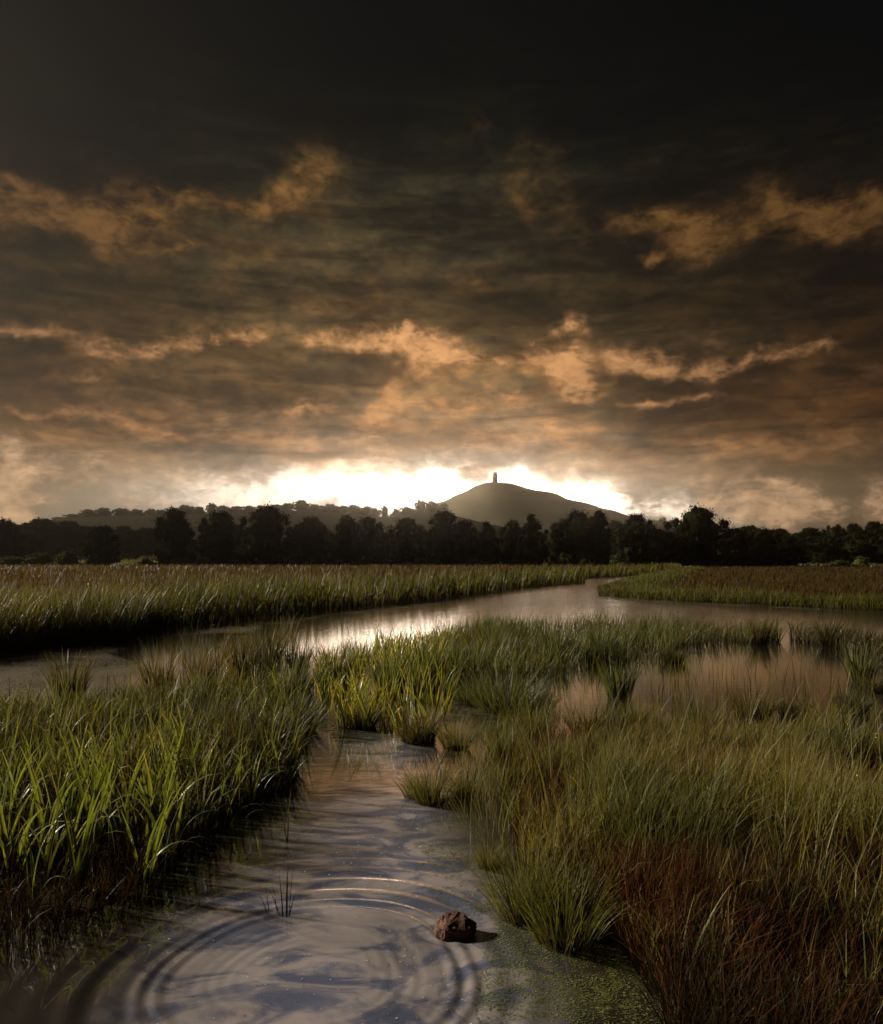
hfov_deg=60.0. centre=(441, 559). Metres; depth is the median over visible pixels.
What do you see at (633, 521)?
tree
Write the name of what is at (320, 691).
iris plant
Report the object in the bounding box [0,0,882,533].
sky
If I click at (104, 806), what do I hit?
iris plant
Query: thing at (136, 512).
ridge tree
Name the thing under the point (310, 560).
bush
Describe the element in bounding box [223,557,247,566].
bush
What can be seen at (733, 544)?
tree
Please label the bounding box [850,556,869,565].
bush
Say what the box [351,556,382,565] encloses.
bush
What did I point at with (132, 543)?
wood tree
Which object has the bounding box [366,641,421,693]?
tussock
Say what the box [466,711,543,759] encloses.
tussock
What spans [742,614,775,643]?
tussock
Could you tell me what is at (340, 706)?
iris plant
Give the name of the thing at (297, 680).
tussock
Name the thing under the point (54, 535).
wood tree
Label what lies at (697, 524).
tree
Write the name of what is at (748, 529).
wood tree
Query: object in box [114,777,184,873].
iris plant
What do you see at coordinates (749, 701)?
tussock
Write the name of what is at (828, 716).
tussock
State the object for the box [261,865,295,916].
sedge sprig
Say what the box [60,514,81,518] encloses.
ridge tree
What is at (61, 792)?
iris plant
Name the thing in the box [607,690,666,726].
tussock
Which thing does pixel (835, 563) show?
bush
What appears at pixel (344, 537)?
tree
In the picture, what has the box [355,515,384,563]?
tree
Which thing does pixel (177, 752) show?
iris plant
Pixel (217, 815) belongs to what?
iris plant
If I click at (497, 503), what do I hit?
hill
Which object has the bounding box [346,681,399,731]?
iris plant
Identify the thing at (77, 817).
iris plant
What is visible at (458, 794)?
tussock
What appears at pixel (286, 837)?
sedge sprig
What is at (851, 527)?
wood tree
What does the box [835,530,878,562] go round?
wood tree
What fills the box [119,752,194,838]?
iris plant
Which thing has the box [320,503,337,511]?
ridge tree
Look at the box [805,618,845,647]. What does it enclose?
tussock
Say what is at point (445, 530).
tree
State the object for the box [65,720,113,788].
iris plant
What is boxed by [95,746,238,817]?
iris plant
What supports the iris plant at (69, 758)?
on the ground at (112, 899)
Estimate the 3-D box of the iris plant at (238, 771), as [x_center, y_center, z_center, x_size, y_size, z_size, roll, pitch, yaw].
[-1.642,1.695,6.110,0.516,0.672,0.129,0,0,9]
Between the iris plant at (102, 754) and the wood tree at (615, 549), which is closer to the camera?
the iris plant at (102, 754)
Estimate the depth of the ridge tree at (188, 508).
1048.36 m
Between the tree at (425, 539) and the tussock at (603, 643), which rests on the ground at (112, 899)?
the tree at (425, 539)
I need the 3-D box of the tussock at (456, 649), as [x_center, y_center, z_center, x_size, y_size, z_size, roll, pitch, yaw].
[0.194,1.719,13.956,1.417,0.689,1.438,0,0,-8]
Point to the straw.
(694, 853)
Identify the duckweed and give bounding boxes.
[78,701,669,1023]
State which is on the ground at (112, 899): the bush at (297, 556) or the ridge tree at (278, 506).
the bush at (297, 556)
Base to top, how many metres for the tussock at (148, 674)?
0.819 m
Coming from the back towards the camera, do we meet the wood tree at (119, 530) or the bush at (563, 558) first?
the wood tree at (119, 530)
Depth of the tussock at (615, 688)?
10.99 m
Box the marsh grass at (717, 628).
[424,610,789,685]
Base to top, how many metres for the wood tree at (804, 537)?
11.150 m
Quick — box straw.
[483,701,882,1023]
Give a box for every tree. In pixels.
[0,516,26,561]
[12,517,80,558]
[13,532,47,562]
[57,520,93,557]
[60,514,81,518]
[76,509,99,516]
[79,524,122,565]
[82,525,92,555]
[95,507,113,516]
[109,525,133,554]
[110,508,131,515]
[114,529,149,558]
[128,509,145,514]
[132,526,158,555]
[143,508,154,514]
[147,506,196,566]
[151,509,166,514]
[163,507,180,512]
[179,504,194,514]
[181,531,239,566]
[192,506,206,514]
[194,510,244,560]
[206,503,217,513]
[215,505,230,512]
[229,506,244,512]
[236,501,298,564]
[241,505,254,511]
[253,505,264,511]
[269,504,282,510]
[271,536,306,565]
[281,503,294,509]
[289,516,333,563]
[291,500,310,510]
[307,504,322,511]
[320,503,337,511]
[328,514,363,564]
[330,506,340,512]
[340,505,349,513]
[347,504,359,514]
[355,507,365,514]
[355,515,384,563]
[360,506,373,515]
[370,532,400,565]
[371,508,381,516]
[380,505,388,516]
[384,516,431,565]
[389,508,401,516]
[399,506,412,515]
[405,508,418,514]
[414,499,424,511]
[414,530,436,563]
[421,508,467,565]
[423,501,438,511]
[438,503,448,512]
[455,518,479,564]
[466,520,505,565]
[498,518,522,564]
[512,513,550,564]
[541,522,563,565]
[551,508,600,562]
[586,507,612,565]
[604,520,621,552]
[605,528,616,554]
[610,523,626,554]
[615,512,656,564]
[619,522,678,564]
[655,517,666,531]
[663,502,733,563]
[669,519,676,533]
[706,526,764,566]
[741,523,766,541]
[745,525,787,566]
[771,527,791,539]
[788,532,816,563]
[797,526,830,540]
[799,534,853,564]
[821,524,845,560]
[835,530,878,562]
[838,522,870,560]
[859,533,882,564]
[862,521,882,535]
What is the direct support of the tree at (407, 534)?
on the ground at (112, 899)
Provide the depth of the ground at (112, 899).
4.96 m
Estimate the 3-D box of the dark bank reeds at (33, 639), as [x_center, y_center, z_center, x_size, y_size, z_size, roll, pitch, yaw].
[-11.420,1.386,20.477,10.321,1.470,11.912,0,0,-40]
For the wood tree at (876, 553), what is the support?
on the ground at (112, 899)
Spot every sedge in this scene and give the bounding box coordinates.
[490,707,882,1023]
[493,701,882,1023]
[597,565,882,610]
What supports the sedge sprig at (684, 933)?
on the water
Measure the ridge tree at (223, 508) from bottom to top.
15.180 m
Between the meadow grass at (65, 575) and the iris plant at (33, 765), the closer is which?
the iris plant at (33, 765)
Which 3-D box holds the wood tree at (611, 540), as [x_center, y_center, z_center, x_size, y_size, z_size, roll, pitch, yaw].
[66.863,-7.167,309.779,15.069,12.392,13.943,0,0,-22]
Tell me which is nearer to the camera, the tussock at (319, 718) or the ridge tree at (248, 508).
the tussock at (319, 718)
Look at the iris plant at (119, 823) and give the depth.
5.35 m
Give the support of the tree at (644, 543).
on the ground at (112, 899)
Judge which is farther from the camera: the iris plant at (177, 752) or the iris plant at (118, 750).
the iris plant at (118, 750)
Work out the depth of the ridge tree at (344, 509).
1036.66 m
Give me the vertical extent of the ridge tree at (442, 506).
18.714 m
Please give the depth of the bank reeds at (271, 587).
26.42 m
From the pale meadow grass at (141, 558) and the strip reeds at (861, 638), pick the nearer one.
the strip reeds at (861, 638)
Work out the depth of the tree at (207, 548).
179.20 m
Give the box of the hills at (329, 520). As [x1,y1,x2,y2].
[25,510,550,544]
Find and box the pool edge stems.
[440,692,561,850]
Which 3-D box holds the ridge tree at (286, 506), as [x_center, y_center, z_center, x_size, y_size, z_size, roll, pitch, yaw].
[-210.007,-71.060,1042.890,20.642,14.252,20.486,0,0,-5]
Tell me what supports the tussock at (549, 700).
on the water
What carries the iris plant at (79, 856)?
on the water
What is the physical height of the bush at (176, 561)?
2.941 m
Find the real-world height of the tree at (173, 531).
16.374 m
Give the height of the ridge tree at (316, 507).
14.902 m
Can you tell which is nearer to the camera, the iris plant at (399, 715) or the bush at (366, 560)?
the iris plant at (399, 715)
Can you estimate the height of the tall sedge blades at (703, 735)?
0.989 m
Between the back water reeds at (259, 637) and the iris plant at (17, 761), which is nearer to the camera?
the iris plant at (17, 761)
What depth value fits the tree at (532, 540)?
186.04 m
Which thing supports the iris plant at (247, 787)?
on the water
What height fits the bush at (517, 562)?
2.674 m
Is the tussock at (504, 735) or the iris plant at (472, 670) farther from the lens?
the iris plant at (472, 670)
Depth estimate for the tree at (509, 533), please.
189.96 m
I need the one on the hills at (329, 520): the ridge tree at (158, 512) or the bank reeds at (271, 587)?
the ridge tree at (158, 512)
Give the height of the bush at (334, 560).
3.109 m
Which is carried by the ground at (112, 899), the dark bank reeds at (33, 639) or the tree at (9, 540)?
the tree at (9, 540)
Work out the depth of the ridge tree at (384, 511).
1036.65 m
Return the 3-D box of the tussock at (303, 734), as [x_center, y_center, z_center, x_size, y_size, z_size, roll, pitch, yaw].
[-1.751,1.697,7.356,1.355,0.750,1.375,0,0,21]
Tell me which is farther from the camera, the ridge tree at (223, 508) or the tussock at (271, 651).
the ridge tree at (223, 508)
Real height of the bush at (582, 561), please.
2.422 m
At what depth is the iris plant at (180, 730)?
7.19 m
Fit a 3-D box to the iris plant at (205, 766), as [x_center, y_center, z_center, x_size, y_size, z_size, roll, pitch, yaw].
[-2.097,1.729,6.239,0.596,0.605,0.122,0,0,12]
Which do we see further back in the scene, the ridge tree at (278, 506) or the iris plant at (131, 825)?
the ridge tree at (278, 506)
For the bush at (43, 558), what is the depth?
187.94 m
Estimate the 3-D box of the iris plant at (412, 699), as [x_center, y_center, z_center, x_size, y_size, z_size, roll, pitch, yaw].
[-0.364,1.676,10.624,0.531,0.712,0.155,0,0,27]
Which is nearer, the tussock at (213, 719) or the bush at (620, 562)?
the tussock at (213, 719)
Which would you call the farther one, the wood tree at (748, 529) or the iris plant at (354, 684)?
the wood tree at (748, 529)
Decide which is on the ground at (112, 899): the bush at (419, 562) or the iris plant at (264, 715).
the bush at (419, 562)
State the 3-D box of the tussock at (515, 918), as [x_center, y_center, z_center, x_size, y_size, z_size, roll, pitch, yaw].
[0.467,1.783,4.294,0.786,0.500,0.822,0,0,-23]
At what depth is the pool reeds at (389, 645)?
11.39 m
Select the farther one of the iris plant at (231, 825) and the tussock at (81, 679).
the tussock at (81, 679)
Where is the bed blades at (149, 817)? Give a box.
[0,656,323,881]
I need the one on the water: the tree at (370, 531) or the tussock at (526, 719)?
the tussock at (526, 719)
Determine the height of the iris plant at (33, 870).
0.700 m
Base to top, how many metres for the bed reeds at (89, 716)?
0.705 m
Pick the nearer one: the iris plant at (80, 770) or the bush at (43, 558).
the iris plant at (80, 770)
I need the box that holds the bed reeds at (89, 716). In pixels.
[0,664,326,797]
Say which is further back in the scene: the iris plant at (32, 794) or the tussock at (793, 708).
the tussock at (793, 708)
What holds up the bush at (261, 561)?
on the ground at (112, 899)
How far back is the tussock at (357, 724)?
9.04 m
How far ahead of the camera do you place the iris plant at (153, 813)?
5.24 m
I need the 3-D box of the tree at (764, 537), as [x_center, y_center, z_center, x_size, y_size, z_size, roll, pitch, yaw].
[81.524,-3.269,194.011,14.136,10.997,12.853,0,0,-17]
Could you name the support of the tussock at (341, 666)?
on the water
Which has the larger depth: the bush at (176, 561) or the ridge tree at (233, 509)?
the ridge tree at (233, 509)
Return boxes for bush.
[0,556,25,565]
[16,552,57,565]
[50,550,83,566]
[137,559,156,564]
[167,557,184,565]
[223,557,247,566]
[245,558,273,565]
[282,550,305,566]
[299,557,320,565]
[319,556,353,566]
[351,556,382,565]
[402,558,433,566]
[453,558,488,566]
[502,558,540,565]
[551,553,576,565]
[572,558,593,566]
[608,560,636,565]
[609,553,625,564]
[691,559,741,566]
[826,560,853,565]
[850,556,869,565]
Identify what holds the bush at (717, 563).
on the ground at (112, 899)
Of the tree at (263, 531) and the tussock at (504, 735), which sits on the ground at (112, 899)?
the tree at (263, 531)
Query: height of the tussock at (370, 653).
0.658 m
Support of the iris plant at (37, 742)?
on the water
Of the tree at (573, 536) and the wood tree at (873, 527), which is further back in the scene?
the wood tree at (873, 527)
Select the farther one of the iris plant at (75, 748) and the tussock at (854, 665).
the tussock at (854, 665)
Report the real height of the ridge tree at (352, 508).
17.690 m
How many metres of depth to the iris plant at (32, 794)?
5.79 m
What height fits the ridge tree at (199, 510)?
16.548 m
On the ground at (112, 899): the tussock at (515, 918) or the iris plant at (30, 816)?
the iris plant at (30, 816)
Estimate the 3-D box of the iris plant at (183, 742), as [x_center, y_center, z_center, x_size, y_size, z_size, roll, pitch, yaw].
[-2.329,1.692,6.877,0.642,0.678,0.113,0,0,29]
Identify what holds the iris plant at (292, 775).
on the water
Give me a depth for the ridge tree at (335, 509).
1035.53 m
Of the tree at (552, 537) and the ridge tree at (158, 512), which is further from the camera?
the ridge tree at (158, 512)
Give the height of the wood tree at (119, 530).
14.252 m
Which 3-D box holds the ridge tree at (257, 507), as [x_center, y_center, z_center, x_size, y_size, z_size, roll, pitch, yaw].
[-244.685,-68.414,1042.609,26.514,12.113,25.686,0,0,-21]
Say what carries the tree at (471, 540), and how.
on the ground at (112, 899)
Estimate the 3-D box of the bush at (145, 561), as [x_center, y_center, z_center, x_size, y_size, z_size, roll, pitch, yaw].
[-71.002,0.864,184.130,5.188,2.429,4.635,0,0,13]
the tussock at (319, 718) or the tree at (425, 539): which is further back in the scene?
the tree at (425, 539)
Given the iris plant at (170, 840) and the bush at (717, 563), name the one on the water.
the iris plant at (170, 840)
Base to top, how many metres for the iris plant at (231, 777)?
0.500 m
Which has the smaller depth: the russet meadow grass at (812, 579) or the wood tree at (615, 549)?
the russet meadow grass at (812, 579)
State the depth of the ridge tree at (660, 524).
1296.07 m
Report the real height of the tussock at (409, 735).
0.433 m
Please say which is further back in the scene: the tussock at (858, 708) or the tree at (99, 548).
the tree at (99, 548)
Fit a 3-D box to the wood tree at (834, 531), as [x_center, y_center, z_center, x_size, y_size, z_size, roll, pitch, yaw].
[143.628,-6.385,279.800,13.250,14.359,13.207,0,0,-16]
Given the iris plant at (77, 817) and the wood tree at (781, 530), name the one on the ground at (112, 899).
the wood tree at (781, 530)
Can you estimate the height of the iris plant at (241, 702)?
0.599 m
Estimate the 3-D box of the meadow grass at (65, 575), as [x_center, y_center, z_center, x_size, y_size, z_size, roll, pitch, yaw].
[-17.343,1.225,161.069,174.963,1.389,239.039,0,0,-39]
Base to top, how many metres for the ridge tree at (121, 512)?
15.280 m
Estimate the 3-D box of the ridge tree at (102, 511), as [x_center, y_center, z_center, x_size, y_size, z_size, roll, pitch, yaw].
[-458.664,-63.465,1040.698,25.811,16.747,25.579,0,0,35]
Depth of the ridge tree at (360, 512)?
1042.22 m
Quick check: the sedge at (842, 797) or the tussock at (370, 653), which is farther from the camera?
the tussock at (370, 653)
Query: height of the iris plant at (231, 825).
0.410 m
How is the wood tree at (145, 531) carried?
on the ground at (112, 899)
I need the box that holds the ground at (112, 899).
[0,555,881,1011]
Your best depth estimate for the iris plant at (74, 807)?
5.27 m
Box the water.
[0,574,882,1023]
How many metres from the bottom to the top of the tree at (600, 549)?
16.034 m
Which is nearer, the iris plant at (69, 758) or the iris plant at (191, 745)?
the iris plant at (69, 758)
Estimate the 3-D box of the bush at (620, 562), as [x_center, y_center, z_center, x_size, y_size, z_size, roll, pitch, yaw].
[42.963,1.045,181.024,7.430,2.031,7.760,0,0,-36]
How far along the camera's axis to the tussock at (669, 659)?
14.80 m
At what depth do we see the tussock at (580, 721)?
8.74 m
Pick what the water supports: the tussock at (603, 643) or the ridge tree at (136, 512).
the tussock at (603, 643)
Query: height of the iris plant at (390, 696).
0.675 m
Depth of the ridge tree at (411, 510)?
1043.87 m
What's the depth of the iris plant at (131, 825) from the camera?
5.20 m
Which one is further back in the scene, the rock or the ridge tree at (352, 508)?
the ridge tree at (352, 508)
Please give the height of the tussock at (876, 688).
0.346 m
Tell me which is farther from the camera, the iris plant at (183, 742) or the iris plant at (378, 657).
the iris plant at (378, 657)
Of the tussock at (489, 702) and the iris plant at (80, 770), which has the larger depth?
the tussock at (489, 702)
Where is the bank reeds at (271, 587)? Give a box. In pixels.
[0,561,680,651]
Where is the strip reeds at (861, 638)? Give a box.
[786,617,882,659]
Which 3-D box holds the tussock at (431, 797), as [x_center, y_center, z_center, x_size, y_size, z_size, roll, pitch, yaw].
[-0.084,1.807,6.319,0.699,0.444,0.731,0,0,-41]
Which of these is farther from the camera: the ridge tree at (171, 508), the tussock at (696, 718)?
the ridge tree at (171, 508)
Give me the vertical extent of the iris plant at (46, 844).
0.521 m
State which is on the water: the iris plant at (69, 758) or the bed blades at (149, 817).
the bed blades at (149, 817)
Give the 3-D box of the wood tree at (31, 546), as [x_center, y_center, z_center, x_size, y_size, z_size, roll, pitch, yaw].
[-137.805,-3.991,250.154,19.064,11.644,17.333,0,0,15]
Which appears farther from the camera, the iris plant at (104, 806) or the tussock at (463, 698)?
the tussock at (463, 698)
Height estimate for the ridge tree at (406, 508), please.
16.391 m
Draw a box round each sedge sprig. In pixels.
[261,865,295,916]
[281,793,322,841]
[614,882,731,979]
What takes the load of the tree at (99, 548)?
on the ground at (112, 899)
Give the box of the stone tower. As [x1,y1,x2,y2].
[492,472,497,481]
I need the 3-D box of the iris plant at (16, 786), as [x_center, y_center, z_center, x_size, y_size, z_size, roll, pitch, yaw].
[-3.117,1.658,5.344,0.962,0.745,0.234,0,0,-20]
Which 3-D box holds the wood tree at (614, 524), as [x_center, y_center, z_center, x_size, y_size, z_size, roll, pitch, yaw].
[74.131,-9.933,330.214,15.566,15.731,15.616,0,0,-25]
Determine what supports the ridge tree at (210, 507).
on the hills at (329, 520)
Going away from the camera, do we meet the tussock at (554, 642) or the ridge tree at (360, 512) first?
the tussock at (554, 642)
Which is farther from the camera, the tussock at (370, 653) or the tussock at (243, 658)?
the tussock at (370, 653)
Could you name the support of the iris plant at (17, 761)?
on the ground at (112, 899)
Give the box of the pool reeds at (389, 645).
[296,619,469,730]
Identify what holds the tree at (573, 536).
on the ground at (112, 899)
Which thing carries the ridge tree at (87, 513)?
on the hills at (329, 520)
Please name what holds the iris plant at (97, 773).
on the ground at (112, 899)
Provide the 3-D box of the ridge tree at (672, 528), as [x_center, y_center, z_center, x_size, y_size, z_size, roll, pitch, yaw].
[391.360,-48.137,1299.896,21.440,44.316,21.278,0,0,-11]
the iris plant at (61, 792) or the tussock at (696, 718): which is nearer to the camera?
the iris plant at (61, 792)
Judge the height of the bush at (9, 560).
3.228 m
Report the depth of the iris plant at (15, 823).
5.04 m
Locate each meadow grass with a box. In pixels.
[0,562,673,646]
[78,553,882,566]
[597,564,882,608]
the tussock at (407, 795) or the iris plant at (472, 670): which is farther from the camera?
the iris plant at (472, 670)
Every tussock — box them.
[31,648,99,704]
[130,648,182,696]
[173,644,228,688]
[173,696,277,743]
[178,696,327,769]
[213,628,271,683]
[234,623,296,678]
[235,648,333,694]
[250,687,335,732]
[283,638,315,674]
[306,638,364,689]
[334,702,385,729]
[337,637,387,664]
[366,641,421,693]
[386,707,445,744]
[389,766,436,799]
[391,755,467,806]
[399,633,457,683]
[420,639,475,667]
[425,715,483,750]
[437,762,494,798]
[441,670,508,706]
[442,660,561,714]
[457,830,591,929]
[464,830,512,869]
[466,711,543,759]
[468,619,513,654]
[487,843,643,954]
[496,694,565,738]
[504,677,573,711]
[535,622,575,662]
[554,694,626,735]
[585,625,622,659]
[595,655,645,699]
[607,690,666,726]
[641,616,673,643]
[657,646,689,663]
[663,692,732,734]
[720,683,788,721]
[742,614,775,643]
[769,693,819,719]
[796,696,860,732]
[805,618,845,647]
[828,687,878,716]
[839,641,881,683]
[856,672,882,693]
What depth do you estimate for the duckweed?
3.72 m
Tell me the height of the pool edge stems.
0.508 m
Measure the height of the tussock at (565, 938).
0.511 m
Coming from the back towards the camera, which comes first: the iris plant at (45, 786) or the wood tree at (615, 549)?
the wood tree at (615, 549)
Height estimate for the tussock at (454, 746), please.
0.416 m
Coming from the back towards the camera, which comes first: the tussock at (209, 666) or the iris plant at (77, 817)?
the tussock at (209, 666)
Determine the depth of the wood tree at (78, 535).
307.42 m
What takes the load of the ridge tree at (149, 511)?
on the hills at (329, 520)
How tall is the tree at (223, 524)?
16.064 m
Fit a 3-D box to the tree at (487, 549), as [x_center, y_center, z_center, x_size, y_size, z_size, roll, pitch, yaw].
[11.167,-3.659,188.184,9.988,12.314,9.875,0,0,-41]
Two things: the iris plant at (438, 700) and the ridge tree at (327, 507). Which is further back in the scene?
the ridge tree at (327, 507)
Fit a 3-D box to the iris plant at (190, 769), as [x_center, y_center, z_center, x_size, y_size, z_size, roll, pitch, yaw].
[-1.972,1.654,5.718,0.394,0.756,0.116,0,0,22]
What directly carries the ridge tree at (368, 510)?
on the hills at (329, 520)
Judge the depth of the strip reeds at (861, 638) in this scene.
17.39 m
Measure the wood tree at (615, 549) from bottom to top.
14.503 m
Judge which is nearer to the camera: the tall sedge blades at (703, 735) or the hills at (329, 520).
the tall sedge blades at (703, 735)
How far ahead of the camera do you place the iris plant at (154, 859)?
4.54 m
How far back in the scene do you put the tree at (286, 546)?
182.30 m
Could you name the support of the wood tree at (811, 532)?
on the ground at (112, 899)
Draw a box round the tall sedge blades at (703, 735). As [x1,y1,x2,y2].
[488,660,882,865]
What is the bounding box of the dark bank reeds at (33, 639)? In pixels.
[0,584,181,651]
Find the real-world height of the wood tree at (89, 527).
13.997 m
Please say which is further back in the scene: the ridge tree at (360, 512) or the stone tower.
the stone tower
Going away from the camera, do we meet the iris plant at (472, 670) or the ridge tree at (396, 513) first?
the iris plant at (472, 670)
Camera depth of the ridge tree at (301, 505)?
1043.35 m
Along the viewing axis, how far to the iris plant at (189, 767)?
6.13 m
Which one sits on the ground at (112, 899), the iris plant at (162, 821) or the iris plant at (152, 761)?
the iris plant at (152, 761)
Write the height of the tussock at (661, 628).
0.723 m
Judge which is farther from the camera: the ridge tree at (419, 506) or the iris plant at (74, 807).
the ridge tree at (419, 506)
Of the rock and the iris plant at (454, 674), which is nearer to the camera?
the rock
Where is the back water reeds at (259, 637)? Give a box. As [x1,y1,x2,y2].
[152,609,320,686]
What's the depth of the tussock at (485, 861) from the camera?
4.97 m
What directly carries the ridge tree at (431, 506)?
on the hills at (329, 520)
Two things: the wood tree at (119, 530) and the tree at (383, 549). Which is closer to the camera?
the tree at (383, 549)
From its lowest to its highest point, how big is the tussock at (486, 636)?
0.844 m
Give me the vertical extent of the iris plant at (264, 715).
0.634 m
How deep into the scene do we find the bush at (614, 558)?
198.74 m
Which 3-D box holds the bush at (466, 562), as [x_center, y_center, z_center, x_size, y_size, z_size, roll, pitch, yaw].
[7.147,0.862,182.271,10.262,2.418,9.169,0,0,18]
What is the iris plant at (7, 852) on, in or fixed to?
on the ground at (112, 899)
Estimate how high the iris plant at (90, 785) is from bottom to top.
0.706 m
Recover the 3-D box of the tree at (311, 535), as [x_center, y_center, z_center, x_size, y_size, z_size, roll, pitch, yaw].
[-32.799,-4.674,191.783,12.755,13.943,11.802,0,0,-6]
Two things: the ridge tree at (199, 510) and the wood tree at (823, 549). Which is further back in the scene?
the ridge tree at (199, 510)
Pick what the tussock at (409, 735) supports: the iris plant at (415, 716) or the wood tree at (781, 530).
the iris plant at (415, 716)
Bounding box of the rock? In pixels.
[434,911,476,941]
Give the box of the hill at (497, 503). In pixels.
[388,482,721,533]
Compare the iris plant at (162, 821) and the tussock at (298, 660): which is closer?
the iris plant at (162, 821)
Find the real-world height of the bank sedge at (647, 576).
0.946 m
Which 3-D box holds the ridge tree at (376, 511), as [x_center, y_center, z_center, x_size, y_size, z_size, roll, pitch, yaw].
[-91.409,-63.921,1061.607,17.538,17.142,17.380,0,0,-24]
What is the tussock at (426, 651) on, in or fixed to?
on the water
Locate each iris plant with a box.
[0,749,59,816]
[0,777,49,876]
[0,798,87,874]
[0,803,88,881]
[1,746,80,850]
[1,750,62,838]
[2,726,42,798]
[2,788,31,844]
[4,736,54,796]
[17,716,58,779]
[17,801,73,908]
[24,755,89,833]
[25,778,121,875]
[38,758,95,848]
[46,741,100,799]
[55,723,88,800]
[56,783,126,893]
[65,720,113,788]
[65,743,160,861]
[71,738,166,845]
[77,746,114,834]
[86,722,129,800]
[90,747,146,815]
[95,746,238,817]
[99,752,187,843]
[103,780,142,849]
[106,719,159,776]
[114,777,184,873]
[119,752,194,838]
[139,808,194,898]
[145,732,195,782]
[148,720,208,781]
[151,750,226,800]
[154,732,200,826]
[157,787,217,872]
[162,705,203,750]
[163,710,208,754]
[166,730,213,764]
[166,736,220,788]
[183,777,247,840]
[206,733,261,809]
[219,761,238,801]
[225,784,267,835]
[232,741,285,804]
[237,689,269,721]
[260,690,280,724]
[267,728,326,789]
[308,665,333,705]
[329,677,352,727]
[338,662,380,708]
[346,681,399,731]
[362,646,385,671]
[371,670,401,721]
[380,699,416,735]
[402,658,427,703]
[405,704,427,731]
[408,673,464,728]
[448,660,461,687]
[467,653,489,684]
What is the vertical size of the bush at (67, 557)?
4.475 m

